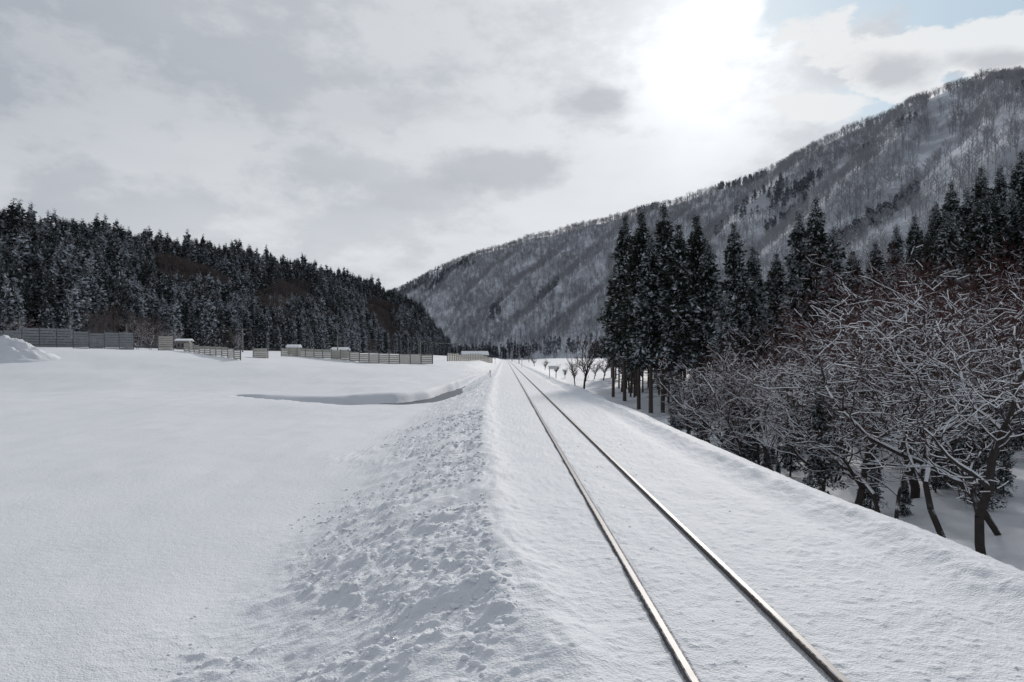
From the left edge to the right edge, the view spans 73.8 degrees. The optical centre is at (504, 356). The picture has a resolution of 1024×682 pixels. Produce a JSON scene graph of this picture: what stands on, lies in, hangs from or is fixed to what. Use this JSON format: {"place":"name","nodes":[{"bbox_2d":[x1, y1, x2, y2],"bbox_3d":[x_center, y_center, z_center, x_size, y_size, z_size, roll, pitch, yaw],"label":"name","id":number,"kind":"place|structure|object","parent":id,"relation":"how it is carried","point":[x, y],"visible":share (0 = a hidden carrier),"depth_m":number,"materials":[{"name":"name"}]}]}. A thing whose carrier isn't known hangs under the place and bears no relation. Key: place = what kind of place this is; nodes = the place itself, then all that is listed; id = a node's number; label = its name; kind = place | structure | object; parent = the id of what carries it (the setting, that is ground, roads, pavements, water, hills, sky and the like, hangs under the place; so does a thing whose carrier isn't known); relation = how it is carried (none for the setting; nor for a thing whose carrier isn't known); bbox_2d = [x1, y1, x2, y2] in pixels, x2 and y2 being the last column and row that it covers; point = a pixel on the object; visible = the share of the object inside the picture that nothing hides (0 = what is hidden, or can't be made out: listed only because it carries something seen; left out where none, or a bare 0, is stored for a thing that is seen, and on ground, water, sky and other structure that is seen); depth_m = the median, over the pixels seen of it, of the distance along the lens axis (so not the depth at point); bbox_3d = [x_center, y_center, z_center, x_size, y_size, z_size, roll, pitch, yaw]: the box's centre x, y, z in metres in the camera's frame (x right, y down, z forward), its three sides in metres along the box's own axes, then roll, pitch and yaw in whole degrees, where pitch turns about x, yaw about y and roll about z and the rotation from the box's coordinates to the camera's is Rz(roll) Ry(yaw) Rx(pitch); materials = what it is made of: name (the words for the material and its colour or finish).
{"place":"outdoors","nodes":[
{"label":"outdoors","id":0,"kind":"place"},
{"bbox_2d":[387,385,466,404],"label":"stream","id":1,"kind":"structure","parent":0,"point":[447,395],"depth_m":63.64,"materials":[{"name":"grey liquid"}]},
{"bbox_2d":[0,347,1023,681],"bbox_3d":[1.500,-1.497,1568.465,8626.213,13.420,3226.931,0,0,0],"label":"snow ground","id":2,"kind":"structure","parent":0,"point":[152,501],"depth_m":10.21,"materials":[{"name":"snow"}]},
{"bbox_2d":[0,316,38,341],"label":"bare tree","id":3,"kind":"object","parent":2,"relation":"on","point":[20,325],"visible":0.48,"depth_m":124.38,"materials":[{"name":"grey plant"}]},
{"bbox_2d":[0,335,60,362],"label":"snow pile","id":4,"kind":"object","parent":2,"relation":"on","point":[13,350],"visible":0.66,"depth_m":90.72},
{"bbox_2d":[0,327,133,349],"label":"snow fence","id":5,"kind":"object","parent":2,"relation":"on","point":[29,338],"visible":0.81,"depth_m":115.25,"materials":[{"name":"wood"}]},
{"bbox_2d":[124,326,151,349],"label":"bare tree","id":6,"kind":"object","parent":2,"relation":"on","point":[138,337],"visible":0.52,"depth_m":141.22,"materials":[{"name":"grey plant"}]},
{"bbox_2d":[124,318,166,349],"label":"bare tree","id":7,"kind":"object","parent":2,"relation":"on","point":[143,330],"visible":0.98,"depth_m":135.48,"materials":[{"name":"grey plant"}]},
{"bbox_2d":[149,330,170,348],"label":"bare tree","id":8,"kind":"object","parent":2,"relation":"on","point":[162,335],"visible":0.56,"depth_m":149.31,"materials":[{"name":"grey plant"}]},
{"bbox_2d":[158,335,173,350],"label":"snow fence","id":9,"kind":"object","parent":2,"relation":"on","point":[163,338],"visible":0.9,"depth_m":125.37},
{"bbox_2d":[167,330,182,346],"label":"bare tree","id":10,"kind":"object","parent":2,"relation":"on","point":[175,338],"visible":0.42,"depth_m":159.35,"materials":[{"name":"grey plant"}]},
{"bbox_2d":[174,339,193,349],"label":"farm hut","id":11,"kind":"object","parent":2,"relation":"on","point":[179,343],"visible":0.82,"depth_m":148.49,"materials":[{"name":"white"}]},
{"bbox_2d":[0,270,419,353],"label":"forested hill","id":12,"kind":"structure","parent":2,"relation":"on","point":[152,345],"depth_m":218.72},
{"bbox_2d":[75,252,449,353],"bbox_3d":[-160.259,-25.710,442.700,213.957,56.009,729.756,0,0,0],"label":"hillside cedar forest","id":13,"kind":"object","parent":12,"relation":"on","point":[289,289],"visible":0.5,"depth_m":332.20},
{"bbox_2d":[184,342,240,359],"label":"snow fence","id":14,"kind":"object","parent":2,"relation":"on","point":[230,353],"visible":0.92,"depth_m":111.37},
{"bbox_2d":[232,334,248,348],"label":"bare tree","id":15,"kind":"object","parent":2,"relation":"on","point":[236,340],"visible":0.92,"depth_m":150.10,"materials":[{"name":"grey plant"}]},
{"bbox_2d":[253,347,267,357],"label":"snow fence","id":16,"kind":"object","parent":2,"relation":"on","point":[260,352],"visible":0.85,"depth_m":117.88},
{"bbox_2d":[286,344,301,355],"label":"farm hut","id":17,"kind":"object","parent":2,"relation":"on","point":[298,346],"visible":0.52,"depth_m":163.95,"materials":[{"name":"white"}]},
{"bbox_2d":[139,409,526,681],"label":"snow clods","id":18,"kind":"object","parent":2,"relation":"on","point":[474,579],"visible":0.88,"depth_m":8.46,"materials":[{"name":"white"}]},
{"bbox_2d":[331,347,350,357],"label":"farm hut","id":19,"kind":"object","parent":2,"relation":"on","point":[342,348],"visible":0.33,"depth_m":163.99,"materials":[{"name":"white"}]},
{"bbox_2d":[281,347,432,363],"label":"snow fence","id":20,"kind":"object","parent":2,"relation":"on","point":[379,358],"visible":0.9,"depth_m":121.59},
{"bbox_2d":[447,353,492,362],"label":"snow fence","id":21,"kind":"object","parent":2,"relation":"on","point":[454,357],"visible":0.88,"depth_m":174.69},
{"bbox_2d":[461,351,488,358],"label":"farmhouse","id":22,"kind":"object","parent":2,"relation":"on","point":[485,353],"visible":0.38,"depth_m":267.93,"materials":[{"name":"white"}]},
{"bbox_2d":[566,356,578,384],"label":"bare tree","id":23,"kind":"object","parent":2,"relation":"on","point":[572,369],"visible":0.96,"depth_m":112.23,"materials":[{"name":"grey plant"}]},
{"bbox_2d":[571,327,600,388],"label":"bare tree","id":24,"kind":"object","parent":2,"relation":"on","point":[589,357],"visible":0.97,"depth_m":92.04,"materials":[{"name":"brown plant"}]},
{"bbox_2d":[590,360,601,378],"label":"bare tree","id":25,"kind":"object","parent":2,"relation":"on","point":[596,369],"visible":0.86,"depth_m":134.86,"materials":[{"name":"grey plant"}]},
{"bbox_2d":[597,357,611,379],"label":"bare tree","id":26,"kind":"object","parent":2,"relation":"on","point":[606,366],"visible":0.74,"depth_m":124.87,"materials":[{"name":"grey plant"}]},
{"bbox_2d":[595,263,622,396],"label":"cedar tree","id":27,"kind":"object","parent":2,"relation":"on","point":[605,317],"visible":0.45,"depth_m":77.80,"materials":[{"name":"black plant"}]},
{"bbox_2d":[605,215,642,400],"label":"cedar tree","id":28,"kind":"object","parent":2,"relation":"on","point":[622,250],"visible":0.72,"depth_m":71.76,"materials":[{"name":"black plant"}]},
{"bbox_2d":[615,210,653,409],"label":"cedar tree","id":29,"kind":"object","parent":2,"relation":"on","point":[638,243],"visible":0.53,"depth_m":66.68,"materials":[{"name":"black plant"}]},
{"bbox_2d":[614,237,673,412],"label":"cedar tree","id":30,"kind":"object","parent":2,"relation":"on","point":[651,266],"visible":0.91,"depth_m":59.68,"materials":[{"name":"green plant"}]},
{"bbox_2d":[640,202,690,412],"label":"cedar tree","id":31,"kind":"object","parent":2,"relation":"on","point":[663,233],"visible":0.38,"depth_m":61.81,"materials":[{"name":"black plant"}]},
{"bbox_2d":[646,223,704,389],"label":"cedar tree","id":32,"kind":"object","parent":2,"relation":"on","point":[677,262],"visible":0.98,"depth_m":56.66,"materials":[{"name":"green plant"}]},
{"bbox_2d":[506,359,849,681],"bbox_3d":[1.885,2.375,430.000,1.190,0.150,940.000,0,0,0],"label":"railway track","id":33,"kind":"structure","parent":2,"relation":"on","point":[827,667],"depth_m":6.86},
{"bbox_2d":[643,368,724,434],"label":"bare tree","id":34,"kind":"object","parent":2,"relation":"on","point":[687,397],"visible":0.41,"depth_m":38.39,"materials":[{"name":"grey plant"}]},
{"bbox_2d":[675,214,717,384],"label":"cedar tree","id":35,"kind":"object","parent":2,"relation":"on","point":[697,241],"visible":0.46,"depth_m":63.76,"materials":[{"name":"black plant"}]},
{"bbox_2d":[664,353,746,443],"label":"bare tree","id":36,"kind":"object","parent":2,"relation":"on","point":[704,424],"visible":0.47,"depth_m":34.65,"materials":[{"name":"grey plant"}]},
{"bbox_2d":[684,242,736,403],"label":"cedar tree","id":37,"kind":"object","parent":2,"relation":"on","point":[708,285],"visible":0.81,"depth_m":57.80,"materials":[{"name":"black plant"}]},
{"bbox_2d":[706,292,739,400],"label":"cedar tree","id":38,"kind":"object","parent":2,"relation":"on","point":[724,308],"visible":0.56,"depth_m":53.73,"materials":[{"name":"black plant"}]},
{"bbox_2d":[670,341,804,450],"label":"bare tree","id":39,"kind":"object","parent":2,"relation":"on","point":[724,391],"visible":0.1,"depth_m":34.03,"materials":[{"name":"grey plant"}]},
{"bbox_2d":[653,332,823,457],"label":"bare tree","id":40,"kind":"object","parent":2,"relation":"on","point":[719,436],"visible":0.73,"depth_m":27.46,"materials":[{"name":"grey plant"}]},
{"bbox_2d":[719,222,769,368],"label":"cedar tree","id":41,"kind":"object","parent":2,"relation":"on","point":[732,285],"visible":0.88,"depth_m":61.03,"materials":[{"name":"green plant"}]},
{"bbox_2d":[684,325,809,464],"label":"bare tree","id":42,"kind":"object","parent":2,"relation":"on","point":[734,422],"visible":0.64,"depth_m":28.14,"materials":[{"name":"grey plant"}]},
{"bbox_2d":[700,354,803,419],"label":"bare tree","id":43,"kind":"object","parent":2,"relation":"on","point":[757,382],"visible":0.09,"depth_m":41.59,"materials":[{"name":"grey plant"}]},
{"bbox_2d":[674,332,837,470],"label":"bare tree","id":44,"kind":"object","parent":2,"relation":"on","point":[767,459],"visible":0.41,"depth_m":27.59,"materials":[{"name":"grey plant"}]},
{"bbox_2d":[734,244,779,386],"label":"cedar tree","id":45,"kind":"object","parent":2,"relation":"on","point":[753,265],"visible":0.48,"depth_m":65.72,"materials":[{"name":"black plant"}]},
{"bbox_2d":[709,346,808,424],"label":"bare tree","id":46,"kind":"object","parent":2,"relation":"on","point":[750,379],"visible":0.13,"depth_m":36.58,"materials":[{"name":"grey plant"}]},
{"bbox_2d":[740,339,794,425],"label":"bare tree","id":47,"kind":"object","parent":2,"relation":"on","point":[769,368],"visible":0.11,"depth_m":43.94,"materials":[{"name":"grey plant"}]},
{"bbox_2d":[760,252,791,392],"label":"cedar tree","id":48,"kind":"object","parent":2,"relation":"on","point":[776,276],"visible":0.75,"depth_m":69.64,"materials":[{"name":"black plant"}]},
{"bbox_2d":[703,301,855,392],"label":"bare tree","id":49,"kind":"object","parent":2,"relation":"on","point":[776,337],"visible":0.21,"depth_m":49.74,"materials":[{"name":"grey plant"}]},
{"bbox_2d":[569,433,1017,680],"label":"snow crumbs","id":50,"kind":"object","parent":2,"relation":"on","point":[926,679],"visible":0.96,"depth_m":6.55,"materials":[{"name":"white"}]},
{"bbox_2d":[777,207,815,376],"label":"cedar tree","id":51,"kind":"object","parent":2,"relation":"on","point":[795,243],"visible":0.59,"depth_m":65.77,"materials":[{"name":"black plant"}]},
{"bbox_2d":[726,312,880,491],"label":"bare tree","id":52,"kind":"object","parent":2,"relation":"on","point":[795,379],"visible":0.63,"depth_m":23.68,"materials":[{"name":"grey plant"}]},
{"bbox_2d":[784,196,835,348],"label":"cedar tree","id":53,"kind":"object","parent":2,"relation":"on","point":[816,236],"visible":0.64,"depth_m":63.94,"materials":[{"name":"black plant"}]},
{"bbox_2d":[604,188,1023,401],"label":"cedar wood","id":54,"kind":"object","parent":2,"relation":"on","point":[987,223],"visible":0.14,"depth_m":66.68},
{"bbox_2d":[743,347,903,461],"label":"bare tree","id":55,"kind":"object","parent":2,"relation":"on","point":[779,438],"visible":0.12,"depth_m":32.16,"materials":[{"name":"grey plant"}]},
{"bbox_2d":[744,298,903,476],"bbox_3d":[15.203,1.467,31.226,7.658,7.992,11.776,0,0,40],"label":"bare tree","id":56,"kind":"object","parent":2,"relation":"on","point":[798,344],"visible":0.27,"depth_m":28.66,"materials":[{"name":"grey plant"}]},
{"bbox_2d":[807,224,855,369],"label":"cedar tree","id":57,"kind":"object","parent":2,"relation":"on","point":[836,265],"visible":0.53,"depth_m":61.78,"materials":[{"name":"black plant"}]},
{"bbox_2d":[774,314,893,448],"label":"bare tree","id":58,"kind":"object","parent":2,"relation":"on","point":[834,418],"visible":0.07,"depth_m":32.61,"materials":[{"name":"grey plant"}]},
{"bbox_2d":[760,312,915,389],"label":"bare tree","id":59,"kind":"object","parent":2,"relation":"on","point":[794,342],"visible":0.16,"depth_m":53.16,"materials":[{"name":"grey plant"}]},
{"bbox_2d":[762,312,945,474],"bbox_3d":[14.263,1.678,27.970,7.023,7.431,4.574,0,0,16],"label":"bare tree","id":60,"kind":"object","parent":2,"relation":"on","point":[845,391],"visible":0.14,"depth_m":28.25,"materials":[{"name":"grey plant"}]},
{"bbox_2d":[810,321,898,409],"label":"bare tree","id":61,"kind":"object","parent":2,"relation":"on","point":[857,348],"visible":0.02,"depth_m":48.70,"materials":[{"name":"grey plant"}]},
{"bbox_2d":[842,250,873,331],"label":"cedar tree","id":62,"kind":"object","parent":2,"relation":"on","point":[853,268],"visible":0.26,"depth_m":66.53,"materials":[{"name":"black plant"}]},
{"bbox_2d":[761,302,962,505],"bbox_3d":[10.786,1.722,20.454,4.819,6.967,4.897,0,0,-39],"label":"bare tree","id":63,"kind":"object","parent":2,"relation":"on","point":[860,495],"visible":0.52,"depth_m":20.38,"materials":[{"name":"grey plant"}]},
{"bbox_2d":[716,241,1023,535],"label":"bare tree","id":64,"kind":"object","parent":2,"relation":"on","point":[988,519],"visible":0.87,"depth_m":18.48,"materials":[{"name":"brown plant"}]},
{"bbox_2d":[862,242,889,357],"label":"cedar tree","id":65,"kind":"object","parent":2,"relation":"on","point":[875,261],"visible":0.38,"depth_m":79.83,"materials":[{"name":"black plant"}]},
{"bbox_2d":[733,313,1020,518],"bbox_3d":[11.035,1.930,20.619,6.633,6.719,7.101,0,0,-36],"label":"bare tree","id":66,"kind":"object","parent":2,"relation":"on","point":[874,498],"visible":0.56,"depth_m":20.89,"materials":[{"name":"brown plant"}]},
{"bbox_2d":[829,315,932,463],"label":"bare tree","id":67,"kind":"object","parent":2,"relation":"on","point":[867,372],"visible":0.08,"depth_m":30.33,"materials":[{"name":"brown plant"}]},
{"bbox_2d":[747,242,1019,477],"bbox_3d":[19.177,0.243,30.528,17.108,10.366,11.125,0,0,-26],"label":"bare tree","id":68,"kind":"object","parent":2,"relation":"on","point":[864,315],"visible":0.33,"depth_m":28.85,"materials":[{"name":"brown plant"}]},
{"bbox_2d":[773,268,1016,436],"bbox_3d":[18.359,0.442,35.984,8.999,9.391,13.839,0,0,-13],"label":"bare tree","id":69,"kind":"object","parent":2,"relation":"on","point":[864,328],"visible":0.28,"depth_m":35.07,"materials":[{"name":"brown plant"}]},
{"bbox_2d":[884,222,907,291],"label":"cedar tree","id":70,"kind":"object","parent":2,"relation":"on","point":[898,245],"visible":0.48,"depth_m":83.87,"materials":[{"name":"green plant"}]},
{"bbox_2d":[785,283,1007,482],"bbox_3d":[13.460,1.514,24.448,7.449,7.773,11.455,0,0,43],"label":"bare tree","id":71,"kind":"object","parent":2,"relation":"on","point":[851,445],"visible":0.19,"depth_m":24.55,"materials":[{"name":"brown plant"}]},
{"bbox_2d":[903,215,922,269],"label":"cedar tree","id":72,"kind":"object","parent":2,"relation":"on","point":[913,238],"visible":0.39,"depth_m":89.90,"materials":[{"name":"green plant"}]},
{"bbox_2d":[809,309,1023,537],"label":"bare tree","id":73,"kind":"object","parent":2,"relation":"on","point":[931,511],"visible":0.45,"depth_m":18.23,"materials":[{"name":"brown plant"}]},
{"bbox_2d":[829,233,1012,353],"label":"bare tree","id":74,"kind":"object","parent":2,"relation":"on","point":[893,278],"visible":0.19,"depth_m":54.40,"materials":[{"name":"brown plant"}]},
{"bbox_2d":[822,234,1023,368],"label":"bare tree","id":75,"kind":"object","parent":2,"relation":"on","point":[868,267],"visible":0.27,"depth_m":52.70,"materials":[{"name":"brown plant"}]},
{"bbox_2d":[838,272,1010,375],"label":"bare tree","id":76,"kind":"object","parent":2,"relation":"on","point":[905,307],"visible":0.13,"depth_m":46.27,"materials":[{"name":"brown plant"}]},
{"bbox_2d":[841,299,1018,478],"bbox_3d":[17.116,1.280,26.766,7.733,8.183,5.036,0,0,1],"label":"bare tree","id":77,"kind":"object","parent":2,"relation":"on","point":[921,472],"visible":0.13,"depth_m":27.00,"materials":[{"name":"brown plant"}]},
{"bbox_2d":[842,245,1023,498],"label":"bare tree","id":78,"kind":"object","parent":2,"relation":"on","point":[915,489],"visible":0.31,"depth_m":23.01,"materials":[{"name":"brown plant"}]},
{"bbox_2d":[924,200,942,239],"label":"cedar tree","id":79,"kind":"object","parent":2,"relation":"on","point":[936,215],"visible":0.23,"depth_m":91.96,"materials":[{"name":"green plant"}]},
{"bbox_2d":[868,291,1004,378],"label":"bare tree","id":80,"kind":"object","parent":2,"relation":"on","point":[958,335],"visible":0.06,"depth_m":44.99,"materials":[{"name":"brown plant"}]},
{"bbox_2d":[868,262,1011,368],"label":"bare tree","id":81,"kind":"object","parent":2,"relation":"on","point":[945,306],"visible":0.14,"depth_m":47.50,"materials":[{"name":"brown plant"}]},
{"bbox_2d":[858,281,1023,554],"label":"bare tree","id":82,"kind":"object","parent":2,"relation":"on","point":[977,479],"visible":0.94,"depth_m":15.28,"materials":[{"name":"brown plant"}]},
{"bbox_2d":[862,255,1020,377],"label":"bare tree","id":83,"kind":"object","parent":2,"relation":"on","point":[949,313],"visible":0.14,"depth_m":40.78,"materials":[{"name":"brown plant"}]},
{"bbox_2d":[938,182,961,228],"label":"cedar tree","id":84,"kind":"object","parent":2,"relation":"on","point":[950,204],"visible":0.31,"depth_m":87.28,"materials":[{"name":"green plant"}]},
{"bbox_2d":[895,308,1023,405],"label":"bare tree","id":85,"kind":"object","parent":2,"relation":"on","point":[1013,349],"visible":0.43,"depth_m":19.36,"materials":[{"name":"brown plant"}]},
{"bbox_2d":[895,243,1023,409],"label":"bare tree","id":86,"kind":"object","parent":2,"relation":"on","point":[973,311],"visible":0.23,"depth_m":38.71,"materials":[{"name":"brown plant"}]},
{"bbox_2d":[901,239,1023,368],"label":"bare tree","id":87,"kind":"object","parent":2,"relation":"on","point":[1004,282],"visible":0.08,"depth_m":63.77,"materials":[{"name":"brown plant"}]},
{"bbox_2d":[955,185,974,346],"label":"cedar tree","id":88,"kind":"object","parent":2,"relation":"on","point":[965,210],"visible":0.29,"depth_m":79.81,"materials":[{"name":"green plant"}]},
{"bbox_2d":[915,301,1020,372],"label":"bare tree","id":89,"kind":"object","parent":2,"relation":"on","point":[974,334],"visible":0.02,"depth_m":45.25,"materials":[{"name":"brown plant"}]},
{"bbox_2d":[918,230,1023,430],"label":"bare tree","id":90,"kind":"object","parent":2,"relation":"on","point":[1021,296],"visible":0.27,"depth_m":26.20,"materials":[{"name":"brown plant"}]},
{"bbox_2d":[931,288,1022,376],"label":"bare tree","id":91,"kind":"object","parent":2,"relation":"on","point":[981,326],"visible":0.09,"depth_m":45.32,"materials":[{"name":"brown plant"}]},
{"bbox_2d":[933,238,1023,391],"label":"bare tree","id":92,"kind":"object","parent":2,"relation":"on","point":[1018,310],"visible":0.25,"depth_m":43.55,"materials":[{"name":"brown plant"}]},
{"bbox_2d":[933,277,1023,386],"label":"bare tree","id":93,"kind":"object","parent":2,"relation":"on","point":[998,334],"visible":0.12,"depth_m":35.26,"materials":[{"name":"brown plant"}]},
{"bbox_2d":[934,243,1023,396],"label":"bare tree","id":94,"kind":"object","parent":2,"relation":"on","point":[1003,277],"visible":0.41,"depth_m":32.95,"materials":[{"name":"brown plant"}]},
{"bbox_2d":[969,166,991,209],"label":"cedar tree","id":95,"kind":"object","parent":2,"relation":"on","point":[980,186],"visible":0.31,"depth_m":85.26,"materials":[{"name":"green plant"}]},
{"bbox_2d":[956,209,1023,351],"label":"bare tree","id":96,"kind":"object","parent":2,"relation":"on","point":[1005,282],"visible":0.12,"depth_m":59.24,"materials":[{"name":"brown plant"}]},
{"bbox_2d":[989,162,1008,210],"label":"cedar tree","id":97,"kind":"object","parent":2,"relation":"on","point":[1000,184],"visible":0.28,"depth_m":83.69,"materials":[{"name":"green plant"}]},
{"bbox_2d":[1004,149,1023,213],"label":"cedar tree","id":98,"kind":"object","parent":2,"relation":"on","point":[1017,180],"visible":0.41,"depth_m":79.86,"materials":[{"name":"green plant"}]},
{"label":"utility pole","id":99,"kind":"object","parent":2,"relation":"on","visible":0},
{"bbox_2d":[7,318,451,343],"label":"overhead wires","id":100,"kind":"object","parent":99,"relation":"attached to","point":[241,328],"visible":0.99,"depth_m":145.47,"materials":[{"name":"metal"}]},
{"bbox_2d":[0,0,1023,291],"label":"sky","id":101,"kind":"structure","parent":0,"point":[393,141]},
{"bbox_2d":[397,78,1023,358],"bbox_3d":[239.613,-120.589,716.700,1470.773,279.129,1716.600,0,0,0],"label":"mountain","id":102,"kind":"structure","parent":0,"point":[923,149],"depth_m":589.24,"materials":[{"name":"snow"}]},
{"bbox_2d":[385,68,1023,291],"bbox_3d":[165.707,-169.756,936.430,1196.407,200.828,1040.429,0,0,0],"label":"ridge trees","id":103,"kind":"object","parent":102,"relation":"on","point":[721,183],"visible":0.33,"depth_m":829.52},
{"bbox_2d":[386,65,1023,358],"bbox_3d":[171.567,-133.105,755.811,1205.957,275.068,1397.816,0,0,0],"label":"mountain forest","id":104,"kind":"object","parent":102,"relation":"on","point":[872,217],"visible":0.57,"depth_m":602.89,"materials":[{"name":"plant"}]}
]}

